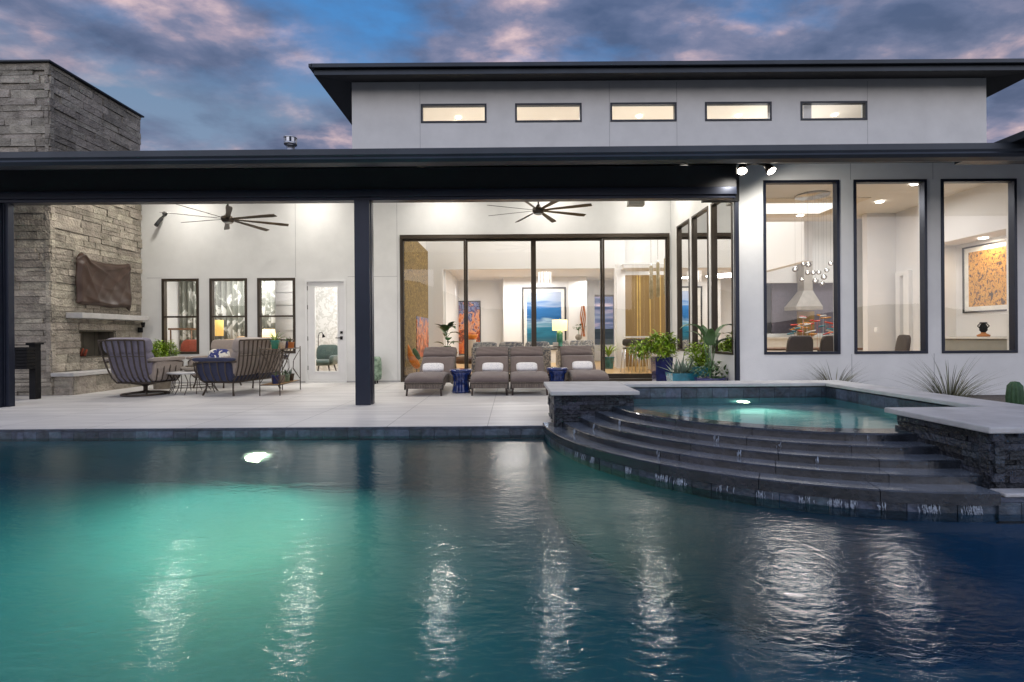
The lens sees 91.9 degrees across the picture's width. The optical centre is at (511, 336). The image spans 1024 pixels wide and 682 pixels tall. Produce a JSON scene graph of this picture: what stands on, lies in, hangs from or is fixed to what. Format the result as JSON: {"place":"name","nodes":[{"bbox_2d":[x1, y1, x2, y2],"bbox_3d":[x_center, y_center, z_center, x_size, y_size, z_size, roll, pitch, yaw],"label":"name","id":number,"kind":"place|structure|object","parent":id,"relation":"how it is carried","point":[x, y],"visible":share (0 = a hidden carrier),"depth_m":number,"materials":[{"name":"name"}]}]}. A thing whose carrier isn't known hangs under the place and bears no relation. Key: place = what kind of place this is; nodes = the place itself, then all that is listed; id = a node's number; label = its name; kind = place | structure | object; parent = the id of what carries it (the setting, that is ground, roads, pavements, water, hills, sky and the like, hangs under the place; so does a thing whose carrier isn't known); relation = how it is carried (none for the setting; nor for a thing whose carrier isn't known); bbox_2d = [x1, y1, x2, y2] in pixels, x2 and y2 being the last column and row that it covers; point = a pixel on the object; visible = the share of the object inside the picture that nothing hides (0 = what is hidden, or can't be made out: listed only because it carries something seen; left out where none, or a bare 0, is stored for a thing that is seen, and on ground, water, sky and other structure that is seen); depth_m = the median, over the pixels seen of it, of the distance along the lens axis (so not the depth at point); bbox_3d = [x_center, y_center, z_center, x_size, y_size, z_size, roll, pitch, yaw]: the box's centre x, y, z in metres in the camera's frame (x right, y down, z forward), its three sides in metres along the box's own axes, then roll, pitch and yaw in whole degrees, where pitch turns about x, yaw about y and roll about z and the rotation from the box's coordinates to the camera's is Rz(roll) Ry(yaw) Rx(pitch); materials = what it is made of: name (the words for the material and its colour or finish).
{"place":"outdoors","nodes":[
{"label":"outdoors","id":0,"kind":"place"},
{"bbox_2d":[0,381,1002,496],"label":"patio","id":1,"kind":"structure","parent":0,"point":[314,405],"depth_m":7.47,"materials":[{"name":"concrete"}]},
{"bbox_2d":[15,343,43,398],"bbox_3d":[-10.039,0.625,8.905,3.085,1.010,0.170,0,0,0],"label":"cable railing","id":2,"kind":"object","parent":1,"relation":"on","point":[34,379],"visible":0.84,"depth_m":8.88,"materials":[{"name":"metal"}]},
{"bbox_2d":[15,347,35,368],"bbox_3d":[-8.663,0.381,8.750,0.340,0.380,0.180,0,0,0],"label":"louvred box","id":3,"kind":"object","parent":2,"relation":"attached to","point":[24,357],"visible":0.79,"depth_m":8.68,"materials":[{"name":"metal"}]},
{"bbox_2d":[0,59,152,394],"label":"outdoor fireplace","id":4,"kind":"object","parent":1,"relation":"on","point":[47,105],"visible":0.59,"depth_m":9.74,"materials":[{"name":"stone"}]},
{"bbox_2d":[80,348,87,355],"bbox_3d":[-8.979,0.325,10.233,0.318,0.174,0.072,0,0,-31],"label":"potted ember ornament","id":5,"kind":"object","parent":4,"relation":"in","point":[82,353],"visible":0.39,"depth_m":10.27,"materials":[{"name":"red fabric"}]},
{"bbox_2d":[75,252,131,310],"bbox_3d":[-8.691,-1.147,10.620,0.114,1.137,1.420,0,0,0],"label":"television cover","id":6,"kind":"object","parent":4,"relation":"attached to","point":[103,284],"visible":1,"depth_m":10.47,"materials":[{"name":"fabric"}]},
{"bbox_2d":[138,322,144,332],"bbox_3d":[-8.720,-0.219,11.660,0.144,0.240,0.085,0,0,0],"label":"wall control","id":7,"kind":"object","parent":4,"relation":"attached to","point":[140,329],"depth_m":11.63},
{"bbox_2d":[97,337,185,396],"bbox_3d":[-7.041,0.561,9.436,0.983,1.096,1.019,0,0,4],"label":"swivel armchair","id":8,"kind":"object","parent":1,"relation":"on","point":[132,360],"visible":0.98,"depth_m":9.14,"materials":[{"name":"grey metal"}]},
{"bbox_2d":[151,338,179,388],"bbox_3d":[-7.469,0.574,10.581,0.704,1.077,0.679,0,0,-20],"label":"potted shrub","id":9,"kind":"object","parent":1,"relation":"on","point":[160,346],"visible":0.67,"depth_m":10.50,"materials":[{"name":"green plant"}]},
{"bbox_2d":[166,370,217,394],"bbox_3d":[-6.274,0.886,9.750,0.880,0.424,0.880,0,0,0],"label":"coffee table","id":10,"kind":"object","parent":1,"relation":"on","point":[176,373],"visible":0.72,"depth_m":9.49,"materials":[{"name":"metal"}]},
{"bbox_2d":[181,361,195,371],"bbox_3d":[-6.256,0.576,9.700,0.400,0.195,0.400,0,0,0],"label":"succulent bowl","id":11,"kind":"object","parent":10,"relation":"on","point":[189,368],"visible":0.67,"depth_m":9.56,"materials":[{"name":"grey ceramic"}]},
{"bbox_2d":[186,339,241,387],"bbox_3d":[-6.492,0.586,11.010,0.906,1.051,0.961,0,0,4],"label":"slatted armchair","id":12,"kind":"object","parent":1,"relation":"on","point":[222,344],"visible":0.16,"depth_m":11.23,"materials":[{"name":"fabric"}]},
{"bbox_2d":[208,349,229,356],"bbox_3d":[-6.297,0.464,10.620,0.420,0.405,0.241,0,0,-14],"label":"throw pillow","id":13,"kind":"object","parent":12,"relation":"on","point":[218,352],"visible":0.38,"depth_m":10.60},
{"bbox_2d":[192,337,293,395],"bbox_3d":[-5.264,0.558,9.849,1.009,1.094,1.687,0,0,10],"label":"slatted loveseat","id":14,"kind":"object","parent":1,"relation":"on","point":[240,364],"visible":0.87,"depth_m":9.25,"materials":[{"name":"grey metal"}]},
{"bbox_2d":[259,346,300,395],"bbox_3d":[-4.516,0.642,9.680,0.380,0.900,1.080,0,0,-4],"label":"plant stand","id":15,"kind":"object","parent":1,"relation":"on","point":[271,384],"visible":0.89,"depth_m":9.25,"materials":[{"name":"brown metal"}]},
{"bbox_2d":[265,331,283,348],"bbox_3d":[-4.423,0.059,9.329,0.453,0.335,0.295,0,0,0],"label":"potted plant","id":16,"kind":"object","parent":15,"relation":"on","point":[274,342],"visible":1,"depth_m":9.27,"materials":[{"name":"green plant"}]},
{"bbox_2d":[271,372,280,383],"bbox_3d":[-4.462,0.765,9.343,0.202,0.245,0.170,0,0,0],"label":"potted plant","id":17,"kind":"object","parent":15,"relation":"on","point":[274,379],"visible":0.76,"depth_m":9.29,"materials":[{"name":"blue plant"}]},
{"bbox_2d":[279,339,285,348],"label":"potted plant","id":18,"kind":"object","parent":15,"relation":"on","point":[282,343],"visible":0.7,"depth_m":9.49,"materials":[{"name":"white plant"}]},
{"bbox_2d":[283,369,289,381],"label":"potted plant","id":19,"kind":"object","parent":15,"relation":"on","point":[287,377],"visible":0.7,"depth_m":9.74,"materials":[{"name":"green plant"}]},
{"bbox_2d":[286,369,294,380],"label":"potted plant","id":20,"kind":"object","parent":15,"relation":"on","point":[291,375],"visible":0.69,"depth_m":9.99,"materials":[{"name":"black plant"}]},
{"bbox_2d":[374,356,381,383],"bbox_3d":[-3.232,0.773,11.450,0.430,0.620,0.430,0,0,0],"label":"garden urn","id":21,"kind":"object","parent":1,"relation":"on","point":[377,368],"visible":0.4,"depth_m":11.33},
{"bbox_2d":[404,347,456,395],"bbox_3d":[-1.571,0.646,9.846,0.720,0.856,1.891,0,0,1],"label":"chaise lounge","id":22,"kind":"object","parent":1,"relation":"on","point":[446,357],"visible":0.85,"depth_m":9.42,"materials":[{"name":"fabric"}]},
{"bbox_2d":[422,363,443,371],"bbox_3d":[-1.596,0.626,10.020,0.430,0.189,0.173,0,0,-4],"label":"lumbar pillow","id":23,"kind":"object","parent":22,"relation":"on","point":[432,367],"visible":0.97,"depth_m":9.97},
{"bbox_2d":[450,368,471,392],"bbox_3d":[-0.979,0.840,9.500,0.426,0.454,0.426,0,0,0],"label":"drum stool","id":24,"kind":"object","parent":1,"relation":"on","point":[460,380],"visible":1,"depth_m":9.36,"materials":[{"name":"ceramic"}]},
{"bbox_2d":[470,346,508,395],"bbox_3d":[-0.419,0.638,9.846,0.720,0.856,1.891,0,0,-1],"label":"chaise lounge","id":25,"kind":"object","parent":1,"relation":"on","point":[480,378],"visible":0.96,"depth_m":9.55,"materials":[{"name":"grey fabric"}]},
{"bbox_2d":[482,362,502,370],"bbox_3d":[-0.391,0.618,10.020,0.430,0.189,0.173,0,0,3],"label":"lumbar pillow","id":26,"kind":"object","parent":25,"relation":"on","point":[492,366],"visible":0.88,"depth_m":9.96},
{"bbox_2d":[0,58,1023,407],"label":"modern house","id":27,"kind":"structure","parent":1,"relation":"on","point":[392,240],"depth_m":11.39,"materials":[{"name":"paint"}]},
{"bbox_2d":[154,213,167,226],"bbox_3d":[-8.299,-2.780,11.688,0.107,0.398,0.274,0,0,23],"label":"security camera","id":28,"kind":"object","parent":27,"relation":"attached to","point":[158,221],"visible":0.94,"depth_m":11.66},
{"bbox_2d":[161,278,198,353],"bbox_3d":[-7.902,-0.485,11.838,0.885,1.800,0.105,0,0,0],"label":"window","id":29,"kind":"structure","parent":27,"relation":"in","point":[163,281],"depth_m":11.78,"materials":[{"name":"brown metal"}]},
{"bbox_2d":[168,328,195,351],"bbox_3d":[-9.158,0.423,13.850,0.619,1.322,0.500,0,0,0],"label":"desk","id":30,"kind":"object","parent":27,"relation":"on","point":[170,329],"visible":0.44,"depth_m":13.63,"materials":[{"name":"brown wood"}]},
{"bbox_2d":[180,339,195,351],"bbox_3d":[-8.650,0.577,13.227,0.676,1.007,0.655,0,0,0],"label":"accent chair","id":31,"kind":"object","parent":27,"relation":"on","point":[188,345],"visible":0.16,"depth_m":13.39,"materials":[{"name":"red fabric"}]},
{"bbox_2d":[215,320,223,335],"bbox_3d":[-7.816,0.316,13.200,0.260,1.518,0.260,0,0,0],"label":"floor lamp","id":32,"kind":"object","parent":27,"relation":"on","point":[219,327],"visible":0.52,"depth_m":13.12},
{"bbox_2d":[161,204,288,230],"bbox_3d":[-5.514,-2.699,9.600,2.031,0.999,2.031,0,0,36],"label":"ceiling fan","id":33,"kind":"object","parent":27,"relation":"hanging from","point":[227,219],"visible":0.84,"depth_m":9.54,"materials":[{"name":"brown metal"}]},
{"bbox_2d":[179,281,274,347],"bbox_3d":[-8.406,-0.581,14.602,2.807,3.200,0.104,0,0,0],"label":"curtain","id":34,"kind":"object","parent":27,"relation":"hanging from","point":[229,298],"visible":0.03,"depth_m":14.60,"materials":[{"name":"fabric"}]},
{"bbox_2d":[209,278,246,349],"bbox_3d":[-6.758,-0.493,11.838,0.895,1.800,0.105,0,0,0],"label":"window","id":35,"kind":"structure","parent":27,"relation":"in","point":[212,316],"depth_m":11.78,"materials":[{"name":"brown metal"}]},
{"bbox_2d":[262,329,275,336],"bbox_3d":[-6.582,0.429,13.400,0.380,1.274,0.380,0,0,0],"label":"floor lamp","id":36,"kind":"object","parent":27,"relation":"on","point":[266,332],"visible":0.46,"depth_m":13.26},
{"bbox_2d":[257,278,295,352],"bbox_3d":[-5.614,-0.501,11.838,0.905,1.800,0.105,0,0,0],"label":"window","id":37,"kind":"structure","parent":27,"relation":"in","point":[259,280],"depth_m":11.78,"materials":[{"name":"brown metal"}]},
{"bbox_2d":[283,135,296,148],"bbox_3d":[-4.117,-3.465,9.200,0.240,0.515,0.240,0,0,0],"label":"roof vent","id":38,"kind":"object","parent":27,"relation":"on","point":[289,142],"visible":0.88,"depth_m":9.13,"materials":[{"name":"metal"}]},
{"bbox_2d":[307,282,344,379],"bbox_3d":[-4.442,-0.134,11.812,0.889,2.350,0.105,0,0,0],"label":"door","id":39,"kind":"structure","parent":27,"relation":"in","point":[313,374],"depth_m":11.82,"materials":[{"name":"white paint"}]},
{"bbox_2d":[316,345,337,370],"bbox_3d":[-4.925,0.635,13.057,0.664,0.847,0.715,0,0,0],"label":"green armchair","id":40,"kind":"object","parent":27,"relation":"on","point":[326,355],"visible":0.8,"depth_m":13.23,"materials":[{"name":"fabric"}]},
{"bbox_2d":[408,345,420,371],"bbox_3d":[-2.558,0.573,12.620,0.497,0.901,0.240,0,0,0],"label":"petal sculpture","id":41,"kind":"object","parent":27,"relation":"on","point":[414,359],"visible":0.75,"depth_m":12.55,"materials":[{"name":"orange paint"}]},
{"bbox_2d":[437,321,460,346],"bbox_3d":[-1.683,0.312,12.959,0.766,1.410,0.787,0,0,33],"label":"fiddle leaf plant","id":42,"kind":"object","parent":27,"relation":"on","point":[444,328],"visible":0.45,"depth_m":12.89,"materials":[{"name":"green plant"}]},
{"bbox_2d":[421,103,486,122],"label":"window","id":43,"kind":"structure","parent":27,"relation":"in","point":[480,104],"depth_m":11.79,"materials":[{"name":"metal"}]},
{"bbox_2d":[456,352,471,363],"bbox_3d":[-1.224,0.711,13.200,0.620,0.605,0.500,0,0,0],"label":"lounge chair","id":44,"kind":"object","parent":27,"relation":"on","point":[459,359],"visible":0.36,"depth_m":12.96,"materials":[{"name":"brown wood"}]},
{"bbox_2d":[458,301,480,354],"bbox_3d":[-1.923,-0.362,19.965,1.326,2.170,0.030,0,0,0],"label":"abstract painting","id":45,"kind":"object","parent":27,"relation":"attached to","point":[474,317],"visible":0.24,"depth_m":19.97},
{"bbox_2d":[468,340,475,368],"bbox_3d":[-1.238,0.551,15.000,0.340,0.925,0.340,0,0,0],"label":"pedestal","id":46,"kind":"object","parent":27,"relation":"on","point":[470,344],"visible":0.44,"depth_m":14.86,"materials":[{"name":"white paint"}]},
{"bbox_2d":[468,334,477,339],"bbox_3d":[-1.241,0.009,15.000,0.420,0.160,0.420,0,0,0],"label":"yellow bowl","id":47,"kind":"object","parent":46,"relation":"on","point":[472,336],"visible":0.76,"depth_m":14.85,"materials":[{"name":"ceramic"}]},
{"bbox_2d":[471,341,550,373],"bbox_3d":[-0.018,0.566,13.125,2.046,0.878,0.850,0,0,0],"label":"sofa","id":48,"kind":"object","parent":27,"relation":"on","point":[545,346],"visible":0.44,"depth_m":12.81,"materials":[{"name":"fabric"}]},
{"bbox_2d":[400,233,669,381],"bbox_3d":[0.550,-0.694,11.865,6.419,3.500,0.190,0,0,0],"label":"sliding door","id":49,"kind":"structure","parent":27,"relation":"in","point":[466,238],"depth_m":11.82,"materials":[{"name":"brown metal"}]},
{"bbox_2d":[488,202,591,222],"bbox_3d":[0.526,-2.890,9.900,2.031,0.899,2.031,0,0,45],"label":"ceiling fan","id":50,"kind":"object","parent":27,"relation":"hanging from","point":[538,209],"visible":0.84,"depth_m":9.83,"materials":[{"name":"brown metal"}]},
{"bbox_2d":[522,287,565,349],"bbox_3d":[1.230,-0.698,18.965,1.685,2.399,0.030,0,0,0],"label":"seascape painting","id":51,"kind":"object","parent":27,"relation":"attached to","point":[550,304],"visible":0.58,"depth_m":18.97},
{"bbox_2d":[538,271,550,282],"bbox_3d":[1.168,-2.142,17.600,0.500,0.450,0.500,0,0,0],"label":"crystal chandelier","id":52,"kind":"object","parent":27,"relation":"hanging from","point":[547,276],"visible":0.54,"depth_m":17.55,"materials":[{"name":"glass"}]},
{"bbox_2d":[515,103,581,121],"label":"window","id":53,"kind":"structure","parent":27,"relation":"in","point":[579,105],"depth_m":11.79,"materials":[{"name":"metal"}]},
{"bbox_2d":[556,340,594,366],"bbox_3d":[1.942,0.552,15.325,1.108,0.878,0.850,0,0,0],"label":"sofa","id":54,"kind":"object","parent":27,"relation":"on","point":[577,343],"visible":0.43,"depth_m":15.02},
{"bbox_2d":[580,306,585,336],"bbox_3d":[2.715,-0.594,18.900,0.222,1.173,0.090,0,0,0],"label":"copper sculpture","id":55,"kind":"object","parent":27,"relation":"attached to","point":[583,330],"visible":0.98,"depth_m":18.89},
{"bbox_2d":[598,343,622,368],"bbox_3d":[2.987,0.587,15.315,0.953,0.794,0.973,0,0,13],"label":"yucca plant","id":56,"kind":"object","parent":27,"relation":"on","point":[609,362],"visible":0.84,"depth_m":15.17,"materials":[{"name":"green plant"}]},
{"bbox_2d":[620,339,639,372],"bbox_3d":[3.263,0.520,13.700,0.448,0.926,0.444,0,0,0],"label":"bar stool","id":57,"kind":"object","parent":27,"relation":"on","point":[626,342],"visible":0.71,"depth_m":13.85,"materials":[{"name":"wood"}]},
{"bbox_2d":[627,201,644,206],"bbox_3d":[2.725,-3.119,10.900,0.354,0.466,0.200,0,0,0],"label":"ceiling speaker","id":58,"kind":"object","parent":27,"relation":"attached to","point":[635,203],"visible":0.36,"depth_m":10.80},
{"bbox_2d":[628,339,647,372],"bbox_3d":[3.476,0.519,13.720,0.448,0.926,0.444,0,0,0],"label":"bar stool","id":59,"kind":"object","parent":27,"relation":"on","point":[639,340],"visible":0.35,"depth_m":13.87,"materials":[{"name":"wood"}]},
{"bbox_2d":[610,102,676,121],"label":"window","id":60,"kind":"structure","parent":27,"relation":"in","point":[674,104],"depth_m":11.79,"materials":[{"name":"metal"}]},
{"bbox_2d":[636,339,652,370],"bbox_3d":[3.689,0.517,13.740,0.448,0.926,0.444,0,0,0],"label":"bar stool","id":61,"kind":"object","parent":27,"relation":"on","point":[640,357],"visible":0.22,"depth_m":13.89,"materials":[{"name":"wood"}]},
{"bbox_2d":[649,264,652,298],"bbox_3d":[4.007,-3.476,14.300,0.120,4.783,0.120,0,0,0],"label":"glass pendant","id":62,"kind":"object","parent":27,"relation":"hanging from","point":[651,282],"visible":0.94,"depth_m":14.26,"materials":[{"name":"glass"}]},
{"bbox_2d":[656,260,659,297],"bbox_3d":[4.239,-3.507,14.420,0.120,4.726,0.120,0,0,0],"label":"glass pendant","id":63,"kind":"object","parent":27,"relation":"hanging from","point":[657,280],"visible":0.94,"depth_m":14.38,"materials":[{"name":"glass"}]},
{"bbox_2d":[676,219,689,350],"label":"window","id":64,"kind":"structure","parent":27,"relation":"in","point":[682,230],"depth_m":11.07,"materials":[{"name":"brown metal"}]},
{"bbox_2d":[691,206,708,352],"bbox_3d":[3.835,-1.107,9.985,0.105,2.840,0.870,0,0,0],"label":"window","id":65,"kind":"structure","parent":27,"relation":"in","point":[699,221],"depth_m":10.09,"materials":[{"name":"glass"}]},
{"bbox_2d":[710,203,733,354],"bbox_3d":[3.835,-1.107,8.955,0.105,2.840,0.910,0,0,0],"label":"window","id":66,"kind":"structure","parent":27,"relation":"in","point":[721,214],"depth_m":9.02,"materials":[{"name":"glass"}]},
{"bbox_2d":[705,101,771,120],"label":"window","id":67,"kind":"structure","parent":27,"relation":"in","point":[769,103],"depth_m":11.79,"materials":[{"name":"metal"}]},
{"bbox_2d":[737,164,752,174],"bbox_3d":[3.641,-2.612,7.662,0.403,0.233,0.168,0,0,-27],"label":"flood light","id":68,"kind":"object","parent":27,"relation":"attached to","point":[742,169],"visible":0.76,"depth_m":7.59,"materials":[{"name":"white metal"}]},
{"bbox_2d":[753,163,775,174],"bbox_3d":[3.900,-2.611,7.652,0.329,0.233,0.153,0,0,37],"label":"flood light","id":69,"kind":"object","parent":27,"relation":"attached to","point":[769,168],"visible":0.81,"depth_m":7.60,"materials":[{"name":"white metal"}]},
{"bbox_2d":[786,335,812,351],"bbox_3d":[5.150,0.476,9.062,0.523,0.999,0.535,0,0,0],"label":"dining chair","id":70,"kind":"object","parent":27,"relation":"on","point":[799,343],"visible":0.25,"depth_m":8.81,"materials":[{"name":"fabric"}]},
{"bbox_2d":[763,180,840,354],"bbox_3d":[4.872,-1.169,8.367,1.280,2.930,0.105,0,0,0],"label":"window","id":71,"kind":"structure","parent":27,"relation":"in","point":[836,185],"depth_m":8.32,"materials":[{"name":"black metal"}]},
{"bbox_2d":[784,261,822,335],"bbox_3d":[9.025,-1.213,15.245,0.945,2.380,0.690,0,0,0],"label":"range hood","id":72,"kind":"object","parent":27,"relation":"attached to","point":[804,301],"visible":0.8,"depth_m":15.20,"materials":[{"name":"metal"}]},
{"bbox_2d":[792,191,832,285],"bbox_3d":[5.793,-1.885,9.611,0.856,1.771,0.600,0,0,-43],"label":"bubble chandelier","id":73,"kind":"object","parent":27,"relation":"hanging from","point":[813,195],"visible":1,"depth_m":9.66,"materials":[{"name":"clear glass"}]},
{"bbox_2d":[767,347,862,350],"bbox_3d":[5.504,0.597,9.950,2.400,0.750,1.000,0,0,0],"label":"dining table","id":74,"kind":"object","parent":27,"relation":"on","point":[781,348],"visible":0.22,"depth_m":9.45,"materials":[{"name":"brown wood"}]},
{"bbox_2d":[787,314,832,336],"bbox_3d":[6.148,-0.124,10.000,1.206,0.682,0.527,0,0,0],"label":"glass fish sculpture","id":75,"kind":"object","parent":74,"relation":"on","point":[803,324],"visible":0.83,"depth_m":9.96,"materials":[{"name":"glass"}]},
{"bbox_2d":[819,335,833,350],"bbox_3d":[5.746,0.472,9.062,0.523,0.999,0.535,0,0,0],"label":"dining chair","id":76,"kind":"object","parent":27,"relation":"on","point":[826,342],"visible":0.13,"depth_m":8.81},
{"bbox_2d":[800,101,867,119],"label":"window","id":77,"kind":"structure","parent":27,"relation":"in","point":[864,103],"depth_m":11.79,"materials":[{"name":"metal"}]},
{"bbox_2d":[853,179,927,353],"bbox_3d":[6.367,-1.180,8.367,1.230,2.930,0.105,0,0,0],"label":"window","id":78,"kind":"structure","parent":27,"relation":"in","point":[922,183],"depth_m":8.32,"materials":[{"name":"black metal"}]},
{"bbox_2d":[895,335,910,350],"bbox_3d":[7.567,0.459,9.890,0.535,0.999,0.523,0,0,15],"label":"dining chair","id":79,"kind":"object","parent":27,"relation":"on","point":[903,342],"visible":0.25,"depth_m":9.75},
{"bbox_2d":[940,178,1017,352],"bbox_3d":[7.857,-1.190,8.367,1.270,2.930,0.105,0,0,0],"label":"window","id":80,"kind":"structure","parent":27,"relation":"in","point":[1012,182],"depth_m":8.32,"materials":[{"name":"black metal"}]},
{"bbox_2d":[976,322,990,336],"bbox_3d":[8.858,-0.137,9.300,0.198,0.270,0.198,0,0,45],"label":"vase","id":81,"kind":"object","parent":27,"relation":"on","point":[983,328],"visible":1,"depth_m":9.27,"materials":[{"name":"ceramic"}]},
{"bbox_2d":[962,239,1006,312],"bbox_3d":[9.275,-1.155,9.465,0.030,1.340,1.430,0,0,0],"label":"abstract painting","id":82,"kind":"object","parent":27,"relation":"attached to","point":[984,281],"visible":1,"depth_m":9.72},
{"bbox_2d":[0,426,1023,514],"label":"pool edge","id":83,"kind":"object","parent":1,"relation":"on","point":[1011,505],"visible":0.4,"depth_m":5.88,"materials":[{"name":"tile"}]},
{"bbox_2d":[510,346,548,394],"bbox_3d":[0.319,0.632,9.846,0.720,0.856,1.891,0,0,0],"label":"chaise lounge","id":84,"kind":"object","parent":1,"relation":"on","point":[539,377],"visible":0.94,"depth_m":10.18,"materials":[{"name":"grey fabric"}]},
{"bbox_2d":[516,362,536,370],"bbox_3d":[0.299,0.613,10.020,0.430,0.189,0.173,0,0,-2],"label":"lumbar pillow","id":85,"kind":"object","parent":84,"relation":"on","point":[526,366],"visible":0.93,"depth_m":9.97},
{"bbox_2d":[546,367,567,381],"bbox_3d":[0.891,0.827,9.750,0.426,0.454,0.426,0,0,0],"label":"drum stool","id":86,"kind":"object","parent":1,"relation":"on","point":[556,374],"visible":0.71,"depth_m":9.61,"materials":[{"name":"ceramic"}]},
{"bbox_2d":[560,346,609,381],"bbox_3d":[1.450,0.625,10.176,0.720,0.856,1.891,0,0,-1],"label":"chaise lounge","id":87,"kind":"object","parent":1,"relation":"on","point":[569,355],"visible":0.8,"depth_m":10.63,"materials":[{"name":"grey fabric"}]},
{"bbox_2d":[572,361,592,369],"bbox_3d":[1.474,0.605,10.350,0.430,0.189,0.173,0,0,4],"label":"lumbar pillow","id":88,"kind":"object","parent":87,"relation":"on","point":[576,365],"visible":0.92,"depth_m":10.30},
{"bbox_2d":[627,329,678,380],"bbox_3d":[2.881,0.436,10.109,1.125,1.208,0.756,0,0,0],"label":"tall planter","id":89,"kind":"object","parent":1,"relation":"on","point":[662,347],"visible":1,"depth_m":9.95,"materials":[{"name":"blue ceramic"}]},
{"bbox_2d":[661,355,703,380],"bbox_3d":[3.074,0.667,9.142,0.883,0.742,0.618,0,0,39],"label":"teal planter","id":90,"kind":"object","parent":1,"relation":"on","point":[680,373],"visible":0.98,"depth_m":9.00,"materials":[{"name":"ceramic"}]},
{"bbox_2d":[683,339,709,375],"bbox_3d":[3.730,0.531,9.729,0.774,1.006,0.801,0,0,35],"label":"plant","id":91,"kind":"object","parent":1,"relation":"on","point":[702,361],"visible":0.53,"depth_m":9.62,"materials":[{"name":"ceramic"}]},
{"bbox_2d":[681,324,733,380],"bbox_3d":[3.518,0.401,8.754,0.879,1.268,0.834,0,0,34],"label":"potted plant","id":92,"kind":"object","parent":1,"relation":"on","point":[710,336],"visible":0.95,"depth_m":8.70,"materials":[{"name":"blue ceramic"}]},
{"bbox_2d":[715,361,727,380],"bbox_3d":[3.841,0.709,8.903,0.525,0.648,0.556,0,0,0],"label":"plant","id":93,"kind":"object","parent":1,"relation":"on","point":[718,371],"visible":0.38,"depth_m":8.81,"materials":[{"name":"green plant"}]},
{"bbox_2d":[543,380,1023,514],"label":"hot tub","id":94,"kind":"object","parent":1,"relation":"on","point":[956,454],"visible":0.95,"depth_m":3.88,"materials":[{"name":"stone"}]},
{"bbox_2d":[615,396,912,432],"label":"spa water","id":95,"kind":"structure","parent":94,"relation":"in","point":[818,413],"depth_m":5.06,"materials":[{"name":"liquid"}]},
{"bbox_2d":[961,395,1004,401],"bbox_3d":[8.932,0.982,6.150,8.950,0.028,4.300,0,0,0],"label":"gravel bed","id":96,"kind":"object","parent":1,"relation":"on","point":[1000,398],"depth_m":7.95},
{"bbox_2d":[1005,381,1023,404],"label":"cactus","id":97,"kind":"object","parent":96,"relation":"on","point":[1015,391],"visible":0.66,"depth_m":6.45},
{"bbox_2d":[990,488,1023,496],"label":"pool coping","id":98,"kind":"object","parent":1,"relation":"on","point":[1011,492],"visible":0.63,"depth_m":3.23,"materials":[{"name":"stone"}]},
{"bbox_2d":[0,435,1023,681],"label":"pool water","id":99,"kind":"structure","parent":0,"point":[386,559],"depth_m":2.45,"materials":[{"name":"liquid"}]},
{"bbox_2d":[0,0,1023,328],"label":"sky","id":100,"kind":"structure","parent":0,"point":[200,74],"materials":[{"name":"blue"}]},
{"bbox_2d":[572,324,583,339],"bbox_3d":[2.292,-0.163,16.810,0.491,0.565,0.542,0,0,0],"label":"leafy vase","id":101,"kind":"object","parent":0,"point":[578,336],"visible":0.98,"depth_m":16.72,"materials":[{"name":"grey ceramic"}]},
{"bbox_2d":[595,329,612,338],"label":"hills","id":102,"kind":"structure","parent":0,"point":[608,333],"depth_m":231.51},
{"bbox_2d":[595,339,612,344],"bbox_3d":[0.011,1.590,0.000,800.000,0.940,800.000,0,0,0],"label":"ground","id":103,"kind":"structure","parent":0,"point":[607,341],"depth_m":101.80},
{"bbox_2d":[791,362,880,381],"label":"ornamental grass","id":104,"kind":"object","parent":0,"point":[848,379],"depth_m":7.84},
{"bbox_2d":[888,356,1013,400],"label":"ornamental grass","id":105,"kind":"object","parent":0,"point":[953,391],"depth_m":6.58,"materials":[{"name":"plant"}]},
{"bbox_3d":[1.217,0.629,13.400,0.531,0.735,0.400,0,0,0],"label":"side table","id":106,"kind":"object","parent":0,"visible":0},
{"bbox_2d":[552,318,566,345],"bbox_3d":[1.293,-0.119,13.400,0.410,0.760,0.410,0,0,0],"label":"table lamp","id":107,"kind":"object","parent":106,"relation":"on","point":[559,326],"visible":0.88,"depth_m":13.29,"materials":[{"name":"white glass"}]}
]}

